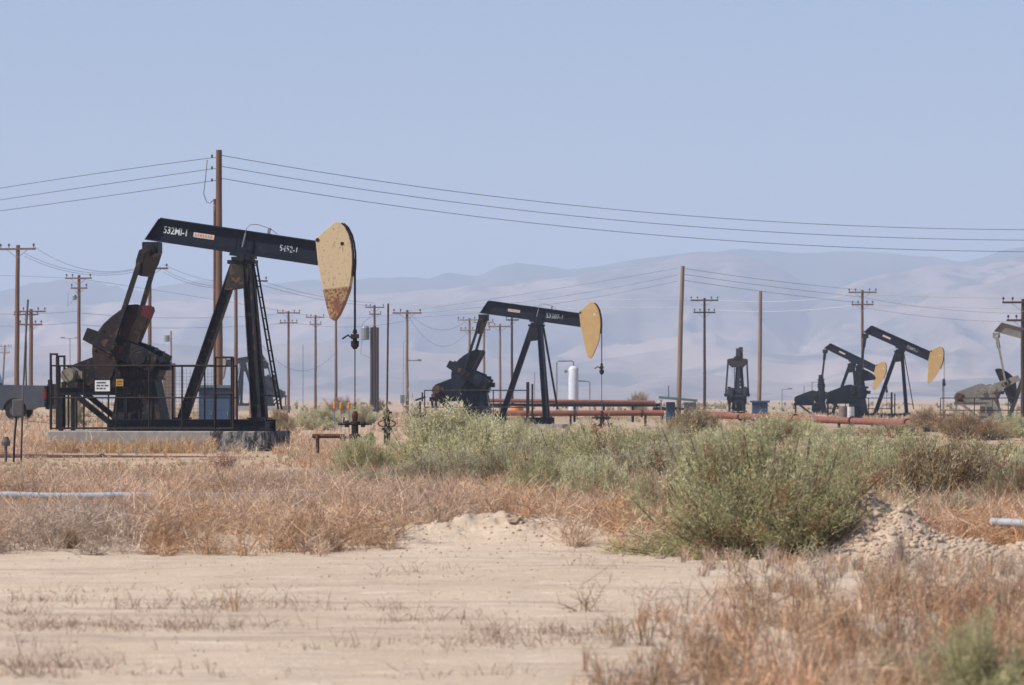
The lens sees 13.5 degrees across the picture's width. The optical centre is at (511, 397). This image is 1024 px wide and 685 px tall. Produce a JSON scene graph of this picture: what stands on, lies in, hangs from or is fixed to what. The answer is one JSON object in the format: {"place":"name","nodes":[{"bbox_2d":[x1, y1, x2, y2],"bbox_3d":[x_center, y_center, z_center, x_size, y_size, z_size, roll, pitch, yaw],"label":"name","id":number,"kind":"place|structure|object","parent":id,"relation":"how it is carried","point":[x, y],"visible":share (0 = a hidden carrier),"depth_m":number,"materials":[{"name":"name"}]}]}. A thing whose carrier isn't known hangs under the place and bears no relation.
{"place":"outdoors","nodes":[
{"label":"outdoors","id":0,"kind":"place"},
{"bbox_2d":[0,400,1023,684],"bbox_3d":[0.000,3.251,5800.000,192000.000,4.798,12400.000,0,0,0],"label":"ground","id":1,"kind":"structure","parent":0,"point":[322,664],"depth_m":34.91,"materials":[{"name":"soil"}]},
{"bbox_2d":[1,299,28,461],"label":"meter post","id":2,"kind":"object","parent":1,"relation":"on","point":[17,408],"visible":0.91,"depth_m":111.88,"materials":[{"name":"metal"}]},
{"bbox_2d":[0,243,35,384],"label":"utility pole","id":3,"kind":"object","parent":1,"relation":"on","point":[17,321],"visible":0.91,"depth_m":264.87,"materials":[{"name":"brown wood"}]},
{"bbox_2d":[0,375,55,420],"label":"pickup truck","id":4,"kind":"object","parent":1,"relation":"on","point":[36,396],"visible":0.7,"depth_m":171.17,"materials":[{"name":"grey paint"}]},
{"bbox_2d":[20,307,45,415],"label":"utility pole","id":5,"kind":"object","parent":1,"relation":"on","point":[30,316],"visible":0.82,"depth_m":349.86,"materials":[{"name":"brown wood"}]},
{"bbox_2d":[47,525,85,548],"bbox_3d":[-4.751,1.495,46.489,0.502,0.389,0.474,0,0,0],"label":"dry shrub","id":6,"kind":"object","parent":1,"relation":"on","point":[70,546],"visible":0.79,"depth_m":46.47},
{"bbox_2d":[53,395,92,425],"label":"saltbush","id":7,"kind":"object","parent":1,"relation":"on","point":[79,408],"visible":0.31,"depth_m":238.36,"materials":[{"name":"green plant"}]},
{"bbox_2d":[65,274,91,414],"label":"utility pole","id":8,"kind":"object","parent":1,"relation":"on","point":[77,297],"visible":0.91,"depth_m":329.89,"materials":[{"name":"brown wood"}]},
{"bbox_2d":[0,454,230,457],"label":"pipeline","id":9,"kind":"object","parent":1,"relation":"on","point":[78,456],"visible":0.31,"depth_m":119.75,"materials":[{"name":"metal"}]},
{"bbox_2d":[18,428,220,452],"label":"footing weeds","id":10,"kind":"object","parent":1,"relation":"on","point":[176,446],"visible":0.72,"depth_m":129.61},
{"bbox_2d":[47,430,210,448],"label":"concrete pad","id":11,"kind":"object","parent":1,"relation":"on","point":[101,434],"visible":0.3,"depth_m":134.99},
{"bbox_2d":[50,353,237,429],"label":"guard fence","id":12,"kind":"object","parent":11,"relation":"on","point":[102,385],"visible":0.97,"depth_m":135.16,"materials":[{"name":"metal"}]},
{"bbox_2d":[58,218,358,430],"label":"pumpjack","id":13,"kind":"object","parent":11,"relation":"on","point":[117,338],"visible":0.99,"depth_m":135.84,"materials":[{"name":"black paint"}]},
{"bbox_2d":[0,491,309,501],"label":"pipeline","id":14,"kind":"object","parent":1,"relation":"on","point":[91,494],"visible":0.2,"depth_m":65.95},
{"bbox_2d":[148,264,167,345],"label":"utility pole","id":15,"kind":"object","parent":1,"relation":"on","point":[150,323],"visible":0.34,"depth_m":297.89,"materials":[{"name":"brown wood"}]},
{"bbox_2d":[162,363,175,418],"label":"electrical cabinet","id":16,"kind":"object","parent":1,"relation":"on","point":[169,384],"visible":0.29,"depth_m":174.67,"materials":[{"name":"metal"}]},
{"bbox_2d":[0,413,382,456],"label":"roadside weeds","id":17,"kind":"object","parent":1,"relation":"on","point":[324,441],"visible":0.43,"depth_m":135.81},
{"bbox_2d":[203,150,222,384],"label":"utility pole","id":18,"kind":"object","parent":1,"relation":"on","point":[217,267],"visible":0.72,"depth_m":199.89,"materials":[{"name":"brown wood"}]},
{"bbox_2d":[222,166,983,239],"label":"overhead wire","id":19,"kind":"object","parent":18,"relation":"attached to","point":[597,218],"visible":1,"depth_m":216.88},
{"bbox_2d":[222,155,1023,229],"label":"overhead wire","id":20,"kind":"object","parent":18,"relation":"attached to","point":[618,209],"visible":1,"depth_m":218.16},
{"bbox_2d":[222,178,1023,251],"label":"overhead wire","id":21,"kind":"object","parent":18,"relation":"attached to","point":[618,231],"visible":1,"depth_m":218.16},
{"bbox_2d":[199,385,234,418],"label":"electrical cabinet","id":22,"kind":"object","parent":1,"relation":"on","point":[223,408],"visible":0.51,"depth_m":179.67,"materials":[{"name":"metal"}]},
{"bbox_2d":[203,442,249,470],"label":"dry shrub","id":23,"kind":"object","parent":1,"relation":"on","point":[221,460],"visible":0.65,"depth_m":96.75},
{"bbox_2d":[234,289,237,418],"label":"utility pole","id":24,"kind":"object","parent":1,"relation":"on","point":[236,327],"visible":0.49,"depth_m":291.90,"materials":[{"name":"brown wood"}]},
{"bbox_2d":[210,431,289,450],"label":"concrete block","id":25,"kind":"structure","parent":1,"relation":"on","point":[261,440],"depth_m":134.25,"materials":[{"name":"concrete"}]},
{"bbox_2d":[238,406,290,410],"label":"concrete pad","id":26,"kind":"object","parent":1,"relation":"on","point":[243,408],"visible":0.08,"depth_m":558.10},
{"bbox_2d":[223,356,286,405],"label":"pumpjack","id":27,"kind":"object","parent":26,"relation":"on","point":[242,361],"visible":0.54,"depth_m":559.63,"materials":[{"name":"black paint"}]},
{"bbox_2d":[270,406,300,435],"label":"saltbush","id":28,"kind":"object","parent":1,"relation":"on","point":[282,422],"visible":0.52,"depth_m":170.32,"materials":[{"name":"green plant"}]},
{"bbox_2d":[277,310,299,412],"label":"utility pole","id":29,"kind":"object","parent":1,"relation":"on","point":[288,358],"visible":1,"depth_m":454.90,"materials":[{"name":"brown wood"}]},
{"bbox_2d":[306,314,324,410],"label":"utility pole","id":30,"kind":"object","parent":1,"relation":"on","point":[315,317],"visible":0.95,"depth_m":469.90,"materials":[{"name":"brown wood"}]},
{"bbox_2d":[285,405,347,429],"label":"saltbush","id":31,"kind":"object","parent":1,"relation":"on","point":[321,416],"visible":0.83,"depth_m":223.04,"materials":[{"name":"green plant"}]},
{"bbox_2d":[318,395,367,413],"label":"saltbush","id":32,"kind":"object","parent":1,"relation":"on","point":[338,405],"visible":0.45,"depth_m":397.11,"materials":[{"name":"green plant"}]},
{"bbox_2d":[338,411,374,443],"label":"wellhead","id":33,"kind":"object","parent":1,"relation":"on","point":[354,423],"visible":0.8,"depth_m":135.28,"materials":[{"name":"black paint"}]},
{"bbox_2d":[324,425,399,478],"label":"saltbush","id":34,"kind":"object","parent":1,"relation":"on","point":[359,451],"visible":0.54,"depth_m":84.87,"materials":[{"name":"green plant"}]},
{"bbox_2d":[345,403,380,423],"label":"saltbush","id":35,"kind":"object","parent":1,"relation":"on","point":[369,415],"visible":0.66,"depth_m":275.21,"materials":[{"name":"green plant"}]},
{"bbox_2d":[360,317,378,412],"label":"pole stub","id":36,"kind":"object","parent":1,"relation":"on","point":[374,365],"visible":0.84,"depth_m":465.63,"materials":[{"name":"grey wood"}]},
{"bbox_2d":[378,303,395,444],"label":"wellhead","id":37,"kind":"object","parent":1,"relation":"on","point":[384,428],"visible":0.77,"depth_m":149.96,"materials":[{"name":"metal"}]},
{"bbox_2d":[350,453,432,483],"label":"saltbush","id":38,"kind":"object","parent":1,"relation":"on","point":[401,469],"visible":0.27,"depth_m":70.09,"materials":[{"name":"green plant"}]},
{"bbox_2d":[393,309,421,415],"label":"utility pole","id":39,"kind":"object","parent":1,"relation":"on","point":[402,398],"visible":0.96,"depth_m":357.89,"materials":[{"name":"brown wood"}]},
{"bbox_2d":[371,387,509,471],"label":"saltbush","id":40,"kind":"object","parent":1,"relation":"on","point":[422,433],"visible":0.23,"depth_m":84.95,"materials":[{"name":"green plant"}]},
{"bbox_2d":[404,442,506,487],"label":"saltbush","id":41,"kind":"object","parent":1,"relation":"on","point":[461,462],"visible":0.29,"depth_m":69.89,"materials":[{"name":"green plant"}]},
{"bbox_2d":[391,402,542,472],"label":"saltbush","id":42,"kind":"object","parent":1,"relation":"on","point":[487,434],"visible":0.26,"depth_m":83.01,"materials":[{"name":"green plant"}]},
{"bbox_2d":[424,424,568,428],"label":"concrete pad","id":43,"kind":"object","parent":1,"relation":"on","point":[561,426],"visible":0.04,"depth_m":236.40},
{"bbox_2d":[424,382,532,425],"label":"guard fence","id":44,"kind":"object","parent":43,"relation":"on","point":[527,400],"visible":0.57,"depth_m":236.66,"materials":[{"name":"metal"}]},
{"bbox_2d":[429,300,603,423],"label":"pumpjack","id":45,"kind":"object","parent":43,"relation":"on","point":[467,375],"visible":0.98,"depth_m":237.81,"materials":[{"name":"black paint"}]},
{"bbox_2d":[488,323,511,409],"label":"utility pole","id":46,"kind":"object","parent":1,"relation":"on","point":[500,394],"visible":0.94,"depth_m":429.89,"materials":[{"name":"brown wood"}]},
{"bbox_2d":[0,549,1018,680],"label":"sand litter","id":47,"kind":"object","parent":1,"relation":"on","point":[185,623],"visible":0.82,"depth_m":30.15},
{"bbox_2d":[2,400,1020,426],"bbox_3d":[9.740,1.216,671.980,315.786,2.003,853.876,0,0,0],"label":"distant scrub","id":48,"kind":"object","parent":1,"relation":"on","point":[698,405],"visible":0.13,"depth_m":664.10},
{"bbox_2d":[0,453,1023,557],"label":"dry weeds","id":49,"kind":"object","parent":1,"relation":"on","point":[340,507],"visible":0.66,"depth_m":48.40,"materials":[{"name":"plant"}]},
{"bbox_2d":[0,437,1023,481],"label":"field weeds","id":50,"kind":"object","parent":1,"relation":"on","point":[301,456],"visible":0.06,"depth_m":108.49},
{"bbox_2d":[0,409,1023,446],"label":"distant weeds","id":51,"kind":"object","parent":1,"relation":"on","point":[98,421],"visible":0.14,"depth_m":288.91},
{"bbox_2d":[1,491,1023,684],"bbox_3d":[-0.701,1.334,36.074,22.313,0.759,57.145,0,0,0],"label":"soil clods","id":52,"kind":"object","parent":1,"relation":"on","point":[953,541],"visible":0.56,"depth_m":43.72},
{"bbox_2d":[492,414,534,448],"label":"saltbush","id":53,"kind":"object","parent":1,"relation":"on","point":[516,428],"visible":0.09,"depth_m":99.57,"materials":[{"name":"green plant"}]},
{"bbox_2d":[498,409,546,437],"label":"saltbush","id":54,"kind":"object","parent":1,"relation":"on","point":[519,423],"visible":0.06,"depth_m":137.51,"materials":[{"name":"green plant"}]},
{"bbox_2d":[475,433,578,481],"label":"saltbush","id":55,"kind":"object","parent":1,"relation":"on","point":[504,464],"visible":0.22,"depth_m":70.09,"materials":[{"name":"green plant"}]},
{"bbox_2d":[496,443,569,493],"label":"saltbush","id":56,"kind":"object","parent":1,"relation":"on","point":[549,468],"visible":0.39,"depth_m":66.88,"materials":[{"name":"green plant"}]},
{"bbox_2d":[502,451,601,495],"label":"saltbush","id":57,"kind":"object","parent":1,"relation":"on","point":[575,467],"visible":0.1,"depth_m":66.77,"materials":[{"name":"green plant"}]},
{"bbox_2d":[443,409,663,425],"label":"pipeline","id":58,"kind":"object","parent":1,"relation":"on","point":[574,413],"visible":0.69,"depth_m":254.85,"materials":[{"name":"metal"}]},
{"bbox_2d":[517,419,602,463],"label":"saltbush","id":59,"kind":"object","parent":1,"relation":"on","point":[547,442],"visible":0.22,"depth_m":91.31,"materials":[{"name":"green plant"}]},
{"bbox_2d":[490,399,654,403],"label":"pipeline","id":60,"kind":"object","parent":1,"relation":"on","point":[584,401],"visible":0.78,"depth_m":289.89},
{"bbox_2d":[556,360,589,409],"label":"tank","id":61,"kind":"object","parent":1,"relation":"on","point":[573,381],"visible":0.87,"depth_m":399.71,"materials":[{"name":"silver metal"}]},
{"bbox_2d":[491,403,683,421],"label":"pipe rack","id":62,"kind":"object","parent":1,"relation":"on","point":[655,406],"visible":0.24,"depth_m":290.88,"materials":[{"name":"red metal"}]},
{"bbox_2d":[552,447,646,500],"bbox_3d":[1.282,1.215,60.765,1.472,1.072,1.920,0,0,-3],"label":"saltbush","id":63,"kind":"object","parent":1,"relation":"on","point":[607,471],"visible":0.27,"depth_m":60.60,"materials":[{"name":"green plant"}]},
{"bbox_2d":[556,417,680,473],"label":"saltbush","id":64,"kind":"object","parent":1,"relation":"on","point":[597,443],"visible":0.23,"depth_m":85.20,"materials":[{"name":"green plant"}]},
{"bbox_2d":[615,465,670,515],"bbox_3d":[1.619,1.240,50.401,0.935,0.957,0.826,0,0,-37],"label":"saltbush","id":65,"kind":"object","parent":1,"relation":"on","point":[643,488],"visible":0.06,"depth_m":50.36,"materials":[{"name":"green plant"}]},
{"bbox_2d":[607,424,687,448],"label":"saltbush","id":66,"kind":"object","parent":1,"relation":"on","point":[647,435],"visible":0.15,"depth_m":115.45,"materials":[{"name":"green plant"}]},
{"bbox_2d":[587,426,712,479],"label":"saltbush","id":67,"kind":"object","parent":1,"relation":"on","point":[651,455],"visible":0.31,"depth_m":73.51,"materials":[{"name":"green plant"}]},
{"bbox_2d":[633,421,685,440],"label":"saltbush","id":68,"kind":"object","parent":1,"relation":"on","point":[667,428],"visible":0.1,"depth_m":137.70,"materials":[{"name":"green plant"}]},
{"bbox_2d":[634,463,702,528],"bbox_3d":[2.056,1.098,47.711,1.633,0.934,0.951,0,0,6],"label":"saltbush","id":69,"kind":"object","parent":1,"relation":"on","point":[666,494],"visible":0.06,"depth_m":47.68,"materials":[{"name":"green plant"}]},
{"bbox_2d":[676,266,684,415],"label":"utility pole","id":70,"kind":"object","parent":1,"relation":"on","point":[679,360],"visible":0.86,"depth_m":299.84,"materials":[{"name":"brown wood"}]},
{"bbox_2d":[658,404,727,439],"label":"saltbush","id":71,"kind":"object","parent":1,"relation":"on","point":[702,416],"visible":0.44,"depth_m":169.94,"materials":[{"name":"green plant"}]},
{"bbox_2d":[690,296,717,410],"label":"utility pole","id":72,"kind":"object","parent":1,"relation":"on","point":[704,300],"visible":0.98,"depth_m":374.90,"materials":[{"name":"brown wood"}]},
{"bbox_2d":[682,420,774,457],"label":"saltbush","id":73,"kind":"object","parent":1,"relation":"on","point":[720,432],"visible":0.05,"depth_m":99.54,"materials":[{"name":"green plant"}]},
{"bbox_2d":[724,347,749,412],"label":"pumpjack","id":74,"kind":"object","parent":1,"relation":"on","point":[737,394],"visible":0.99,"depth_m":404.76,"materials":[{"name":"black paint"}]},
{"bbox_2d":[757,291,761,400],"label":"utility pole","id":75,"kind":"object","parent":1,"relation":"on","point":[759,384],"visible":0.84,"depth_m":351.88,"materials":[{"name":"brown wood"}]},
{"bbox_2d":[750,401,769,421],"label":"electrical cabinet","id":76,"kind":"object","parent":1,"relation":"on","point":[758,405],"visible":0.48,"depth_m":269.67,"materials":[{"name":"metal"}]},
{"bbox_2d":[594,401,945,559],"bbox_3d":[2.756,0.879,45.389,3.460,1.711,4.024,0,0,-30],"label":"saltbush","id":77,"kind":"object","parent":1,"relation":"on","point":[757,490],"visible":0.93,"depth_m":44.45,"materials":[{"name":"green plant"}]},
{"bbox_2d":[735,411,825,445],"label":"saltbush","id":78,"kind":"object","parent":1,"relation":"on","point":[786,428],"visible":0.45,"depth_m":148.82,"materials":[{"name":"green plant"}]},
{"bbox_2d":[542,546,1023,684],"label":"foreground weeds","id":79,"kind":"object","parent":1,"relation":"on","point":[717,658],"visible":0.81,"depth_m":28.26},
{"bbox_2d":[771,417,834,437],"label":"saltbush","id":80,"kind":"object","parent":1,"relation":"on","point":[819,427],"visible":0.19,"depth_m":169.81,"materials":[{"name":"green plant"}]},
{"bbox_2d":[710,412,915,427],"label":"pipeline","id":81,"kind":"object","parent":1,"relation":"on","point":[849,420],"visible":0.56,"depth_m":245.00,"materials":[{"name":"metal"}]},
{"bbox_2d":[774,429,868,477],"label":"saltbush","id":82,"kind":"object","parent":1,"relation":"on","point":[856,445],"visible":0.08,"depth_m":70.15,"materials":[{"name":"green plant"}]},
{"bbox_2d":[780,428,884,459],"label":"saltbush","id":83,"kind":"object","parent":1,"relation":"on","point":[833,438],"visible":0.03,"depth_m":93.73,"materials":[{"name":"green plant"}]},
{"bbox_2d":[816,423,878,441],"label":"saltbush","id":84,"kind":"object","parent":1,"relation":"on","point":[849,430],"visible":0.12,"depth_m":137.35,"materials":[{"name":"green plant"}]},
{"bbox_2d":[673,534,1023,591],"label":"mound foot weeds","id":85,"kind":"object","parent":1,"relation":"on","point":[1009,563],"visible":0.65,"depth_m":40.34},
{"bbox_2d":[848,288,876,368],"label":"utility pole","id":86,"kind":"object","parent":1,"relation":"on","point":[862,292],"visible":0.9,"depth_m":371.89,"materials":[{"name":"brown wood"}]},
{"bbox_2d":[819,435,914,488],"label":"saltbush","id":87,"kind":"object","parent":1,"relation":"on","point":[887,455],"visible":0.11,"depth_m":66.90,"materials":[{"name":"green plant"}]},
{"bbox_2d":[853,422,930,435],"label":"saltbush","id":88,"kind":"object","parent":1,"relation":"on","point":[903,425],"visible":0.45,"depth_m":188.24,"materials":[{"name":"green plant"}]},
{"bbox_2d":[870,518,933,567],"bbox_3d":[3.715,1.455,41.564,0.708,0.617,0.828,0,0,0],"label":"dry shrub","id":89,"kind":"object","parent":1,"relation":"on","point":[899,547],"visible":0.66,"depth_m":41.62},
{"bbox_2d":[859,425,955,456],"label":"saltbush","id":90,"kind":"object","parent":1,"relation":"on","point":[903,436],"visible":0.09,"depth_m":94.25,"materials":[{"name":"green plant"}]},
{"bbox_2d":[899,403,959,431],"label":"saltbush","id":91,"kind":"object","parent":1,"relation":"on","point":[927,416],"visible":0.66,"depth_m":210.09,"materials":[{"name":"brown plant"}]},
{"bbox_2d":[873,483,989,520],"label":"dry grass","id":92,"kind":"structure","parent":1,"relation":"on","point":[949,497],"depth_m":51.01,"materials":[{"name":"brown plant"}]},
{"bbox_2d":[847,424,1023,500],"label":"saltbush","id":93,"kind":"object","parent":1,"relation":"on","point":[923,471],"visible":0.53,"depth_m":62.38,"materials":[{"name":"green plant"}]},
{"bbox_2d":[916,407,1014,439],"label":"saltbush","id":94,"kind":"object","parent":1,"relation":"on","point":[972,423],"visible":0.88,"depth_m":169.73,"materials":[{"name":"brown plant"}]},
{"bbox_2d":[914,601,1023,684],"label":"saltbush","id":95,"kind":"object","parent":1,"relation":"on","point":[968,665],"visible":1,"depth_m":22.40,"materials":[{"name":"green plant"}]},
{"bbox_2d":[947,441,1023,482],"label":"saltbush","id":96,"kind":"object","parent":1,"relation":"on","point":[1014,458],"visible":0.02,"depth_m":66.96,"materials":[{"name":"green plant"}]},
{"bbox_2d":[954,450,1023,500],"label":"saltbush","id":97,"kind":"object","parent":1,"relation":"on","point":[1015,474],"visible":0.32,"depth_m":61.05,"materials":[{"name":"green plant"}]},
{"bbox_2d":[969,435,1023,458],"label":"saltbush","id":98,"kind":"object","parent":1,"relation":"on","point":[1014,446],"visible":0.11,"depth_m":99.27,"materials":[{"name":"green plant"}]},
{"bbox_2d":[984,411,1023,437],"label":"saltbush","id":99,"kind":"object","parent":1,"relation":"on","point":[1016,423],"visible":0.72,"depth_m":178.62,"materials":[{"name":"beige plant"}]},
{"bbox_2d":[989,518,1023,527],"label":"pipeline","id":100,"kind":"object","parent":1,"relation":"on","point":[1005,522],"visible":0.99,"depth_m":46.79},
{"bbox_2d":[1002,297,1023,417],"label":"utility pole","id":101,"kind":"object","parent":1,"relation":"on","point":[1022,353],"visible":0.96,"depth_m":254.90,"materials":[{"name":"brown wood"}]},
{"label":"concrete pad","id":102,"kind":"object","parent":1,"relation":"on","visible":0},
{"bbox_2d":[826,326,945,417],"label":"pumpjack","id":103,"kind":"object","parent":102,"relation":"on","point":[854,396],"visible":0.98,"depth_m":344.70,"materials":[{"name":"black paint"}]},
{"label":"concrete pad","id":104,"kind":"object","parent":1,"relation":"on","visible":0},
{"bbox_2d":[954,322,1020,420],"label":"pumpjack","id":105,"kind":"object","parent":104,"relation":"on","point":[986,397],"visible":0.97,"depth_m":284.92,"materials":[{"name":"grey paint"}]},
{"bbox_2d":[0,247,1023,399],"bbox_3d":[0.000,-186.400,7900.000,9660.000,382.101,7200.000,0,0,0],"label":"mountains","id":106,"kind":"structure","parent":0,"point":[640,349],"depth_m":7676.52,"materials":[{"name":"stone"}]},
{"bbox_2d":[0,0,1023,290],"label":"sky","id":107,"kind":"structure","parent":0,"point":[887,114],"materials":[{"name":"blue"}]},
{"bbox_2d":[874,633,952,684],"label":"dry weeds","id":108,"kind":"object","parent":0,"point":[898,660],"visible":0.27,"depth_m":24.19,"materials":[{"name":"brown plant"}]},
{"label":"concrete pad","id":109,"kind":"object","parent":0,"visible":0},
{"bbox_2d":[794,343,887,414],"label":"pumpjack","id":110,"kind":"object","parent":109,"relation":"on","point":[879,370],"visible":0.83,"depth_m":399.83,"materials":[{"name":"black paint"}]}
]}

